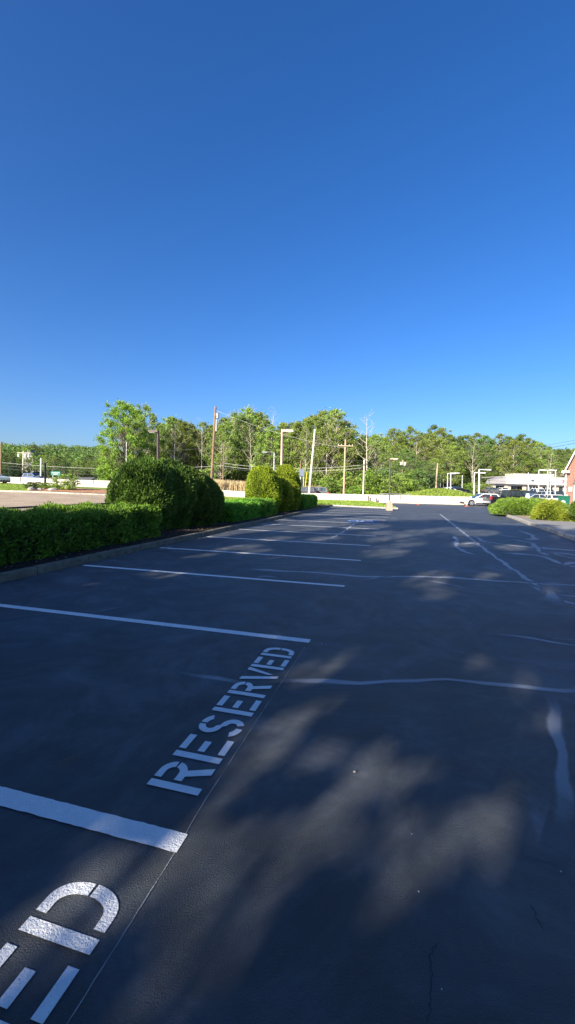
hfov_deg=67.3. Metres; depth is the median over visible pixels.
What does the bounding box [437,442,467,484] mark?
broadleaf tree
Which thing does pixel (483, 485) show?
bush
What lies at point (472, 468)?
dead tree
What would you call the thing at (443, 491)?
mound grass
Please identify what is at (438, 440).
broadleaf tree
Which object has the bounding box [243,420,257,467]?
dead tree
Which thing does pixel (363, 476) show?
utility pole
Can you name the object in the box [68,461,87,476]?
broadleaf tree
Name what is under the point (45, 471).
black post
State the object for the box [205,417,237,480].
broadleaf tree
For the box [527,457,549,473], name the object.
broadleaf tree
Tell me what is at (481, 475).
broadleaf tree
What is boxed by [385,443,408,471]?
broadleaf tree
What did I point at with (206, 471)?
bush
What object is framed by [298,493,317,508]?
clipped hedge
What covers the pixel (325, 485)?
bush
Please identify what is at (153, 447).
broadleaf tree
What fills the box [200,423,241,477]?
broadleaf tree
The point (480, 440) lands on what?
broadleaf tree
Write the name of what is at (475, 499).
car
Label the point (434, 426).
broadleaf tree
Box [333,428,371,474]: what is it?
broadleaf tree
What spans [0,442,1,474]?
utility pole
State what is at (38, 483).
island shrub
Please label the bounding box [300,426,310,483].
dead tree
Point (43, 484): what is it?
island shrub
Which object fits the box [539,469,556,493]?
lot lamp
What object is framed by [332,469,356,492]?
bush
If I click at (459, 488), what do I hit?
car
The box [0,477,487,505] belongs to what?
highway barrier
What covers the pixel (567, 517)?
spreading juniper
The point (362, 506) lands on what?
kerb end
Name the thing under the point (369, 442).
broadleaf tree
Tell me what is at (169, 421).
broadleaf tree
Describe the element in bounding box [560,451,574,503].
brick building
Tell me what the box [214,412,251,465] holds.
broadleaf tree
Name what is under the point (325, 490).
car
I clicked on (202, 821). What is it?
parking lot
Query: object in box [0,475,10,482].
car
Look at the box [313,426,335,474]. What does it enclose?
dead tree
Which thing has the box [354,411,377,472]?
dead tree
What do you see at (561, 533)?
kerb
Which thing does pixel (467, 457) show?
power line
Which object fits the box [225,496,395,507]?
verge grass
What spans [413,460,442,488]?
broadleaf tree
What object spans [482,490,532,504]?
pickup truck
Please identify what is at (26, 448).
broadleaf tree
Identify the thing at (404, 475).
bush
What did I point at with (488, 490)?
car
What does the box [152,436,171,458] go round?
broadleaf tree
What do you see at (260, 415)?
broadleaf tree
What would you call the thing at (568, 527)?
sidewalk
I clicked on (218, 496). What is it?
rounded evergreen
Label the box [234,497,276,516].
clipped hedge
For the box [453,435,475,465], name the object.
broadleaf tree
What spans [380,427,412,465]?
broadleaf tree
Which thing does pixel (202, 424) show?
broadleaf tree
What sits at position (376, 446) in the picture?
broadleaf tree
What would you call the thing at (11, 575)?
kerb
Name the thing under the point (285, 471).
rounded evergreen
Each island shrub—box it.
[21,481,41,487]
[32,481,47,487]
[38,483,53,488]
[48,473,82,489]
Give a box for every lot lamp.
[474,472,485,494]
[478,469,490,493]
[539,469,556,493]
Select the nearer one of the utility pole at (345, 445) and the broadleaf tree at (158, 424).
the utility pole at (345, 445)
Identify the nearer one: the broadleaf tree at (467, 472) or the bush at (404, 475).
the bush at (404, 475)
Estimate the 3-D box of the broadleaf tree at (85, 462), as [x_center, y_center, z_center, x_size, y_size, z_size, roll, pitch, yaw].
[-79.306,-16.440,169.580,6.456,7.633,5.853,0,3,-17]
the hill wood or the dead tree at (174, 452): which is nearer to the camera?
the dead tree at (174, 452)
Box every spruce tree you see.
[2,462,13,476]
[10,460,16,475]
[14,461,26,476]
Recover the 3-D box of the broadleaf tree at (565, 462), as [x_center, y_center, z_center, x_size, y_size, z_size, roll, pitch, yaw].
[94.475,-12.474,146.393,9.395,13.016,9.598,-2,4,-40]
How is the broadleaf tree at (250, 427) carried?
on the ground at (445, 484)
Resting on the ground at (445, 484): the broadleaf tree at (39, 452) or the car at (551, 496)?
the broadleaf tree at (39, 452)
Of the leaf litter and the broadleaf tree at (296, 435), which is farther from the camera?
the broadleaf tree at (296, 435)
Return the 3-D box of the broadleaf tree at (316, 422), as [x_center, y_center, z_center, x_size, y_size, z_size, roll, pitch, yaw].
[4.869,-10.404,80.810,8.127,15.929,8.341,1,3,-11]
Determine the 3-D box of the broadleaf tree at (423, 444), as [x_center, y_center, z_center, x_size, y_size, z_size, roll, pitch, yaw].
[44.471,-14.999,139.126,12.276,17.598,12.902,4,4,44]
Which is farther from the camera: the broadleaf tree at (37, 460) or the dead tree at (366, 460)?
the broadleaf tree at (37, 460)
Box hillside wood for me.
[2,443,118,477]
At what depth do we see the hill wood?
199.33 m
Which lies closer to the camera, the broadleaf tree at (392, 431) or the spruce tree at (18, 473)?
the spruce tree at (18, 473)
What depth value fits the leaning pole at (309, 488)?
56.23 m
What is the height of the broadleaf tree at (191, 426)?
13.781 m
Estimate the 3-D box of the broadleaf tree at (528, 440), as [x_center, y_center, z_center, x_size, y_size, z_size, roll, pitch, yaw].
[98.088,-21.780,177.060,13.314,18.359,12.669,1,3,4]
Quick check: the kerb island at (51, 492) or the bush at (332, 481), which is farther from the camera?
the bush at (332, 481)
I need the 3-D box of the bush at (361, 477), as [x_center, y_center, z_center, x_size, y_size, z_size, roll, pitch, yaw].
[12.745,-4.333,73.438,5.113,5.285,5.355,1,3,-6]
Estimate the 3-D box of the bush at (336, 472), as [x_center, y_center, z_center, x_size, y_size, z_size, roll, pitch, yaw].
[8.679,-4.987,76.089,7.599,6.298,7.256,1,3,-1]
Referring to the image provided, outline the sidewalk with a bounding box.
[511,515,574,535]
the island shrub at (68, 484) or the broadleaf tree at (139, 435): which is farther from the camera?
the broadleaf tree at (139, 435)
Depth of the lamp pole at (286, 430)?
36.17 m
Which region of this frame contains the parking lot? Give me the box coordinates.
[0,503,574,1023]
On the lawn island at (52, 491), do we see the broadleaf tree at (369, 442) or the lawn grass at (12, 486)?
the lawn grass at (12, 486)
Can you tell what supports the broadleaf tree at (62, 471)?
on the ground at (445, 484)
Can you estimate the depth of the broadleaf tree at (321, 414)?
101.14 m
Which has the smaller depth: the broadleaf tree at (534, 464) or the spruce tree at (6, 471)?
the spruce tree at (6, 471)
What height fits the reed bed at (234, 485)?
2.960 m
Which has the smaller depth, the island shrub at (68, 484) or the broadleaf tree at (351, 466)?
the island shrub at (68, 484)
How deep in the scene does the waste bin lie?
35.70 m
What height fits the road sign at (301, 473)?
4.349 m
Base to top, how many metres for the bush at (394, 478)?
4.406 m
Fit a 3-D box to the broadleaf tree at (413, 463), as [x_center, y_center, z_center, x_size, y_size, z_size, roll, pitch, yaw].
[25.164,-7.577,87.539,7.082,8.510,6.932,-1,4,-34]
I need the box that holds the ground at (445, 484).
[7,460,486,505]
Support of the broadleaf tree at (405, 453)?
on the ground at (445, 484)
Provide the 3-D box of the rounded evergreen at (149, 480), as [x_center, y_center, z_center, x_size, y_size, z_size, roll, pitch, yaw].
[-5.021,-0.653,15.015,2.650,2.662,2.666,1,3,0]
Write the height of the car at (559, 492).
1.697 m
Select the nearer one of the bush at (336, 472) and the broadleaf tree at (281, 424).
the bush at (336, 472)
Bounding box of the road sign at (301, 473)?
[299,469,303,486]
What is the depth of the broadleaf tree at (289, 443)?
83.87 m
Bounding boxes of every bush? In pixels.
[200,469,220,479]
[301,475,315,486]
[302,470,325,485]
[306,475,329,486]
[315,476,341,493]
[318,465,358,493]
[320,483,332,491]
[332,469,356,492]
[341,478,367,493]
[341,486,365,493]
[347,473,374,494]
[355,467,385,494]
[373,465,398,494]
[373,474,415,494]
[386,473,409,494]
[395,470,427,490]
[396,478,423,493]
[400,468,433,492]
[461,483,477,492]
[470,482,489,492]
[480,484,492,493]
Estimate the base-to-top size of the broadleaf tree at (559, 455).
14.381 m
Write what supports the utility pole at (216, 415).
on the ground at (445, 484)
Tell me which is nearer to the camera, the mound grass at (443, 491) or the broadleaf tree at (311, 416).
the mound grass at (443, 491)
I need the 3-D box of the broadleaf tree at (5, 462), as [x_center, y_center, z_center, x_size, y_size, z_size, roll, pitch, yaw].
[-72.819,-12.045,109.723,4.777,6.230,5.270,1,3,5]
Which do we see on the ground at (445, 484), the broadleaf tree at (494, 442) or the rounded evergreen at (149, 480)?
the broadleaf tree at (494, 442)
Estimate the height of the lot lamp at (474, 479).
3.577 m
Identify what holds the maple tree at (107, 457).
on the ground at (445, 484)
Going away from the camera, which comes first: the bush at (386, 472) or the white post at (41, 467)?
the white post at (41, 467)
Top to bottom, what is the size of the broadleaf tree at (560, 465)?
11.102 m
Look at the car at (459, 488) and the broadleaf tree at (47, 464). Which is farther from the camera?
the broadleaf tree at (47, 464)
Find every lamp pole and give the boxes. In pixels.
[18,451,29,472]
[148,430,159,458]
[280,429,293,464]
[386,458,397,510]
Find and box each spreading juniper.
[487,497,540,515]
[524,497,569,509]
[528,499,566,520]
[559,510,572,521]
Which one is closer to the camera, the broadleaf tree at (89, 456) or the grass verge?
the grass verge
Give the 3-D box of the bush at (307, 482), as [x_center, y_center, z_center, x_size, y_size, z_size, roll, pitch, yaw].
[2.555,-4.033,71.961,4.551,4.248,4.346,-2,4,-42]
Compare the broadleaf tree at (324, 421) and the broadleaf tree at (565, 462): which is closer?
the broadleaf tree at (324, 421)
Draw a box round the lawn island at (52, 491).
[0,483,105,493]
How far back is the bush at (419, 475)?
72.07 m
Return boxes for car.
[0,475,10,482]
[22,473,47,478]
[301,487,317,492]
[315,487,329,493]
[448,486,468,492]
[459,493,498,505]
[481,487,501,493]
[522,491,537,493]
[529,488,544,491]
[529,494,545,497]
[537,491,554,493]
[545,494,562,499]
[554,491,563,495]
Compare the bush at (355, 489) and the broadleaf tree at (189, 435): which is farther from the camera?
the broadleaf tree at (189, 435)
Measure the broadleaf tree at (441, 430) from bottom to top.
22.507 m
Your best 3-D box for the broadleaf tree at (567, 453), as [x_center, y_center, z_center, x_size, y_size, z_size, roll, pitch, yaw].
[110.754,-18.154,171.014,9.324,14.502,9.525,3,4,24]
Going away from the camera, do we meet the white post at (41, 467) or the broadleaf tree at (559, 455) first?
the white post at (41, 467)
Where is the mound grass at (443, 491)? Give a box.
[406,488,474,496]
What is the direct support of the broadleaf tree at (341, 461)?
on the ground at (445, 484)
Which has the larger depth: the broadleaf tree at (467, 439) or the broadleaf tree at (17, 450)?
the broadleaf tree at (467, 439)
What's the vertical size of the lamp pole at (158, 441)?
5.808 m
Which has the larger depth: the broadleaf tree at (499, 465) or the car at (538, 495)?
the broadleaf tree at (499, 465)
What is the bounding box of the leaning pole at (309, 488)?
[308,429,315,492]
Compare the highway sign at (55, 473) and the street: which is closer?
the street
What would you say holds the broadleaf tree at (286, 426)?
on the ground at (445, 484)
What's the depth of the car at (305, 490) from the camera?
59.45 m
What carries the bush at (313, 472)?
on the ground at (445, 484)
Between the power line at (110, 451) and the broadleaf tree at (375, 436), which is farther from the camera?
the broadleaf tree at (375, 436)
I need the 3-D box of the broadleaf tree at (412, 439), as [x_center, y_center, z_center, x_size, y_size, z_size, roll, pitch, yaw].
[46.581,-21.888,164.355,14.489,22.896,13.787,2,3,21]
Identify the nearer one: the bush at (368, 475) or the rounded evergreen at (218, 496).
the rounded evergreen at (218, 496)
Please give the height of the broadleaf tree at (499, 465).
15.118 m
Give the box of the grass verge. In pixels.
[4,503,109,509]
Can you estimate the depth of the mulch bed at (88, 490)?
46.45 m
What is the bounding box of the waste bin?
[558,496,569,504]
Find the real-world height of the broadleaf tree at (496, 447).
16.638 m
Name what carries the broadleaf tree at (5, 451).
on the ground at (445, 484)
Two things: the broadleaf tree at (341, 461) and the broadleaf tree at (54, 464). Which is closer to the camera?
the broadleaf tree at (341, 461)
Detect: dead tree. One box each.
[163,425,186,462]
[194,419,208,469]
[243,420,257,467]
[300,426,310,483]
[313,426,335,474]
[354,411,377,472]
[464,440,481,483]
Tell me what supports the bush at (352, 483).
on the ground at (445, 484)
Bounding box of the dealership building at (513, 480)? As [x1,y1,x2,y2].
[473,473,566,492]
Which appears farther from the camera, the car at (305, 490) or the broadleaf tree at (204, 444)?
the broadleaf tree at (204, 444)
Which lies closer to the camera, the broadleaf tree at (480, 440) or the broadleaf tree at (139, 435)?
the broadleaf tree at (139, 435)
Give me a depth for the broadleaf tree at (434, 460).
98.97 m
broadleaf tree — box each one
[2,449,10,474]
[2,453,12,470]
[3,452,21,471]
[8,448,21,472]
[17,444,47,475]
[17,446,39,472]
[31,455,49,471]
[38,455,52,472]
[42,451,57,476]
[47,454,64,476]
[50,458,57,476]
[55,461,70,475]
[58,454,76,476]
[60,459,78,471]
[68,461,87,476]
[78,454,98,477]
[78,461,92,476]
[84,461,97,476]
[90,458,102,476]
[95,447,109,470]
[118,414,160,462]
[130,402,167,457]
[146,414,189,464]
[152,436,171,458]
[153,422,176,449]
[164,418,202,469]
[165,419,197,467]
[176,423,210,465]
[187,421,216,478]
[187,424,225,473]
[187,430,208,468]
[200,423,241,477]
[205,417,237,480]
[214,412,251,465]
[219,409,248,480]
[222,413,259,480]
[231,404,264,464]
[231,412,269,472]
[235,411,280,475]
[246,423,290,472]
[255,428,293,469]
[272,420,301,456]
[273,421,290,446]
[276,416,328,473]
[277,428,299,462]
[279,421,311,468]
[291,414,337,486]
[293,415,331,476]
[301,407,339,475]
[309,415,337,474]
[315,407,358,485]
[318,413,355,470]
[321,418,365,469]
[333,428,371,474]
[334,436,362,480]
[346,435,377,481]
[353,443,395,478]
[360,438,382,471]
[365,433,392,468]
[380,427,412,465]
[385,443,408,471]
[391,464,414,484]
[392,425,423,468]
[392,449,418,473]
[395,454,426,484]
[408,435,428,453]
[409,439,442,475]
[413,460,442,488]
[418,432,450,486]
[421,458,447,483]
[422,424,446,446]
[426,426,454,460]
[427,439,458,476]
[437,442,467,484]
[438,434,465,473]
[448,447,473,485]
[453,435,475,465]
[454,450,484,484]
[458,434,475,449]
[462,432,486,452]
[465,452,490,483]
[467,435,497,469]
[470,445,500,483]
[480,440,506,478]
[486,445,505,471]
[491,433,515,458]
[492,449,517,484]
[496,440,533,475]
[500,436,518,460]
[503,449,540,484]
[509,433,529,456]
[518,437,541,461]
[518,455,541,484]
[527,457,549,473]
[528,440,548,459]
[530,442,557,473]
[536,454,560,473]
[540,446,558,467]
[549,461,565,476]
[550,448,568,474]
[554,456,569,476]
[559,449,572,474]
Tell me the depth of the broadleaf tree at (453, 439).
165.23 m
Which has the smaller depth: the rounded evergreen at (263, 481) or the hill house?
the rounded evergreen at (263, 481)
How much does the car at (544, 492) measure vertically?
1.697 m
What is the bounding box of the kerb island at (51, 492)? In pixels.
[0,490,104,494]
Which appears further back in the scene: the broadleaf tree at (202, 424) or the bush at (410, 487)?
the broadleaf tree at (202, 424)
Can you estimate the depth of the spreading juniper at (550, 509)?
23.99 m
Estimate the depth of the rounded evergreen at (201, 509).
16.15 m
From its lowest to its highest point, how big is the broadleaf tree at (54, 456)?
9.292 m
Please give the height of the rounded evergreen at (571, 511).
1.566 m
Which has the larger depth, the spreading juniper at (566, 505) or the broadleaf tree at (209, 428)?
the broadleaf tree at (209, 428)
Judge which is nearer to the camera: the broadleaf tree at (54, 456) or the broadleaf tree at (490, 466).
the broadleaf tree at (490, 466)
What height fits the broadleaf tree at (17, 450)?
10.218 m
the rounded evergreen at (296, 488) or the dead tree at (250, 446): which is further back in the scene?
the dead tree at (250, 446)
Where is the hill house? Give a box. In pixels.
[24,449,38,472]
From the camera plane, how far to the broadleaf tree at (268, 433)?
81.04 m
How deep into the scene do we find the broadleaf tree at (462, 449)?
148.50 m
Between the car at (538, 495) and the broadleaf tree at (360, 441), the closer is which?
the car at (538, 495)
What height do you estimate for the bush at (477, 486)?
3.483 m
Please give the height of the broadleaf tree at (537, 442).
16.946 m
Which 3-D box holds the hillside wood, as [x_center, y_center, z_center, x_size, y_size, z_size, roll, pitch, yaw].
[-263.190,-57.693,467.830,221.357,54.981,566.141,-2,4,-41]
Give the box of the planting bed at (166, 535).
[0,504,325,572]
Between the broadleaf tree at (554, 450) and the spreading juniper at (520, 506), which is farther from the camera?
the broadleaf tree at (554, 450)
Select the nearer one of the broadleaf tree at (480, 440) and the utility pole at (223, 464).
the utility pole at (223, 464)
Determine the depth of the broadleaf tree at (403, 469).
79.01 m
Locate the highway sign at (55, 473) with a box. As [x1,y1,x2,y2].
[51,471,59,477]
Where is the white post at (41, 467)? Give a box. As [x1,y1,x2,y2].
[40,458,41,476]
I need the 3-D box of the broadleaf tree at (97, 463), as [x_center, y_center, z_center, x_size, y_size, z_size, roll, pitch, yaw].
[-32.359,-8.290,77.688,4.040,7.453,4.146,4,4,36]
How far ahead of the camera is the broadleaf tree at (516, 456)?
137.94 m
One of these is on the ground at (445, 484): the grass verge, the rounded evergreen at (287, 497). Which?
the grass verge
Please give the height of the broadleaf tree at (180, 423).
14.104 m
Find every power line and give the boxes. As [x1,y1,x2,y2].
[2,442,222,451]
[349,445,563,457]
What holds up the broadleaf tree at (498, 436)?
on the ground at (445, 484)
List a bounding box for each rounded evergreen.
[103,455,179,529]
[158,457,199,528]
[184,465,213,526]
[205,474,224,524]
[244,465,282,512]
[275,463,301,492]
[278,475,294,511]
[286,478,301,509]
[567,499,574,521]
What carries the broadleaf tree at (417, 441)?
on the ground at (445, 484)
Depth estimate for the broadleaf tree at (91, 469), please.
163.59 m
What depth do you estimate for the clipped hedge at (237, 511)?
19.55 m
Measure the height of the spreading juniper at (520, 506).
1.423 m
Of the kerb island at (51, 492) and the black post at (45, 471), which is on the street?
the kerb island at (51, 492)
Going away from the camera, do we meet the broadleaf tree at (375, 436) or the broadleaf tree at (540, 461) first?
the broadleaf tree at (375, 436)
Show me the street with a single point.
(14, 499)
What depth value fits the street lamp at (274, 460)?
57.65 m
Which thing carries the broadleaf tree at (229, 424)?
on the ground at (445, 484)
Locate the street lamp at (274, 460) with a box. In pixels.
[262,452,274,470]
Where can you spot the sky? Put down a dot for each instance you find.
(295, 209)
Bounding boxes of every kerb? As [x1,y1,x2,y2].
[0,505,331,582]
[504,515,574,540]
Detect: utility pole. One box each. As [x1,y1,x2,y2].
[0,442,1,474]
[210,406,218,478]
[222,445,223,479]
[338,439,352,493]
[362,460,364,493]
[435,463,437,487]
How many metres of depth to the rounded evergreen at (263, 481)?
25.41 m
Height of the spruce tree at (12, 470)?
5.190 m
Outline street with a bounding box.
[0,487,105,510]
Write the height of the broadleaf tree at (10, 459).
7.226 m
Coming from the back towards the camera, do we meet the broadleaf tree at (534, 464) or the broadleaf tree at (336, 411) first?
the broadleaf tree at (534, 464)
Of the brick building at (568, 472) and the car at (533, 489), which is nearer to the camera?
the brick building at (568, 472)
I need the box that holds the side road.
[65,477,96,479]
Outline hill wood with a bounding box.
[402,447,572,460]
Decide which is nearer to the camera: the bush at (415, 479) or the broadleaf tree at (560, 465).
the bush at (415, 479)
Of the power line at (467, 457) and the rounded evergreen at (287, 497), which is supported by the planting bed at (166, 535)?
the rounded evergreen at (287, 497)
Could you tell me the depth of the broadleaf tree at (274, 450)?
82.38 m
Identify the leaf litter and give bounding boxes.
[3,504,333,582]
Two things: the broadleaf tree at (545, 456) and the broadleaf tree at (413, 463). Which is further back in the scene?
the broadleaf tree at (545, 456)
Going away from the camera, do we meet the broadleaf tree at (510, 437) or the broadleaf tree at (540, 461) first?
the broadleaf tree at (540, 461)
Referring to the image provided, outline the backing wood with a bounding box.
[164,443,391,486]
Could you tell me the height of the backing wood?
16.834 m
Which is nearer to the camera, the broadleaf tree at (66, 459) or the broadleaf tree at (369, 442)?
the broadleaf tree at (369, 442)
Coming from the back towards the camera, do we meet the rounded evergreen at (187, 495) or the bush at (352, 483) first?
the bush at (352, 483)
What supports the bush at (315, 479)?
on the ground at (445, 484)
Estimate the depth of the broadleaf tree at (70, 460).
159.21 m
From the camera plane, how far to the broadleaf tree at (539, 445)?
164.97 m
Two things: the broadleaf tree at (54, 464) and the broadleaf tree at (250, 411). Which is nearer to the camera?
the broadleaf tree at (250, 411)
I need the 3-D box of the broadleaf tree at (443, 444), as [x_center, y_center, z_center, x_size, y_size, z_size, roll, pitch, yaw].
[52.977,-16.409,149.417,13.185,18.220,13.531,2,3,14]
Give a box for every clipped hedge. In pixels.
[0,501,162,565]
[216,499,261,521]
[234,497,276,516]
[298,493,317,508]
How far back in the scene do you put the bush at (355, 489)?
69.41 m
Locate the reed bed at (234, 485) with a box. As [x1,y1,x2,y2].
[214,478,246,490]
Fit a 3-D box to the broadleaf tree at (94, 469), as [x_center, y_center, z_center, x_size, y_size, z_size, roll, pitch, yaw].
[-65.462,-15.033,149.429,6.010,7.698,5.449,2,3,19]
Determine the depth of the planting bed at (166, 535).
11.21 m
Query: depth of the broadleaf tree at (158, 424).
97.65 m
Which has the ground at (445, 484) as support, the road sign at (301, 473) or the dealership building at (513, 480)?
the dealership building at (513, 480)
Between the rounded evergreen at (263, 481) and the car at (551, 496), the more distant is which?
the car at (551, 496)
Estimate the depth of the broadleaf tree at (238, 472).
84.37 m
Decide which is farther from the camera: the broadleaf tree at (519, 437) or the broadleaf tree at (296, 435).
the broadleaf tree at (519, 437)
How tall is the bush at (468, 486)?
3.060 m
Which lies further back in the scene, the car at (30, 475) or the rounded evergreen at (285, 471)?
the car at (30, 475)
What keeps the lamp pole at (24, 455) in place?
on the ground at (445, 484)
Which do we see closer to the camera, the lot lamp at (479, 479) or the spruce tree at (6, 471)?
the lot lamp at (479, 479)
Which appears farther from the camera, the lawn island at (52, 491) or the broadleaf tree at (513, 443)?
the broadleaf tree at (513, 443)
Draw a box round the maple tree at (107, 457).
[92,398,155,480]
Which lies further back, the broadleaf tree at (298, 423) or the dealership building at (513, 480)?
the dealership building at (513, 480)
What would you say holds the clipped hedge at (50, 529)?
on the planting bed at (166, 535)
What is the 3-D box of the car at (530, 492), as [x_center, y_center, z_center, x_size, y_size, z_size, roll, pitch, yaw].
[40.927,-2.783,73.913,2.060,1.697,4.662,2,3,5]
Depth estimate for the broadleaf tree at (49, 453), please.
188.67 m
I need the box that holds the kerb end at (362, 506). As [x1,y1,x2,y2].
[333,505,398,508]
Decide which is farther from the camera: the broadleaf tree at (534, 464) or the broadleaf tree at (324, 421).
the broadleaf tree at (534, 464)
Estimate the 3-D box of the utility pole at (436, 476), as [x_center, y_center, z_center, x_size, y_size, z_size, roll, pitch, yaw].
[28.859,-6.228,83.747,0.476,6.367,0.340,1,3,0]
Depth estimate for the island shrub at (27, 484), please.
48.06 m
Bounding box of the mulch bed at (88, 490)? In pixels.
[37,488,106,492]
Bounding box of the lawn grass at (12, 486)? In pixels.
[0,483,28,489]
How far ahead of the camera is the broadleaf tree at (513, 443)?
138.06 m
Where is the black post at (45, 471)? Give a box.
[43,462,47,482]
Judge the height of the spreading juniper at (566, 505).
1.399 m
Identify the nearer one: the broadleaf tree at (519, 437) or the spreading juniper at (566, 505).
the spreading juniper at (566, 505)
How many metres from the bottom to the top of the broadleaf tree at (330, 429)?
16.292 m
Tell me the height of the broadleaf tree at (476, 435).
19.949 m
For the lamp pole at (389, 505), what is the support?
on the parking lot
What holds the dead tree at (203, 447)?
on the ground at (445, 484)
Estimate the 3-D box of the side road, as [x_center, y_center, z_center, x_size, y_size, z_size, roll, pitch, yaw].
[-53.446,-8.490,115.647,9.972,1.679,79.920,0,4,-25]
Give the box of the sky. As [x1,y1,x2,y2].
[0,0,574,456]

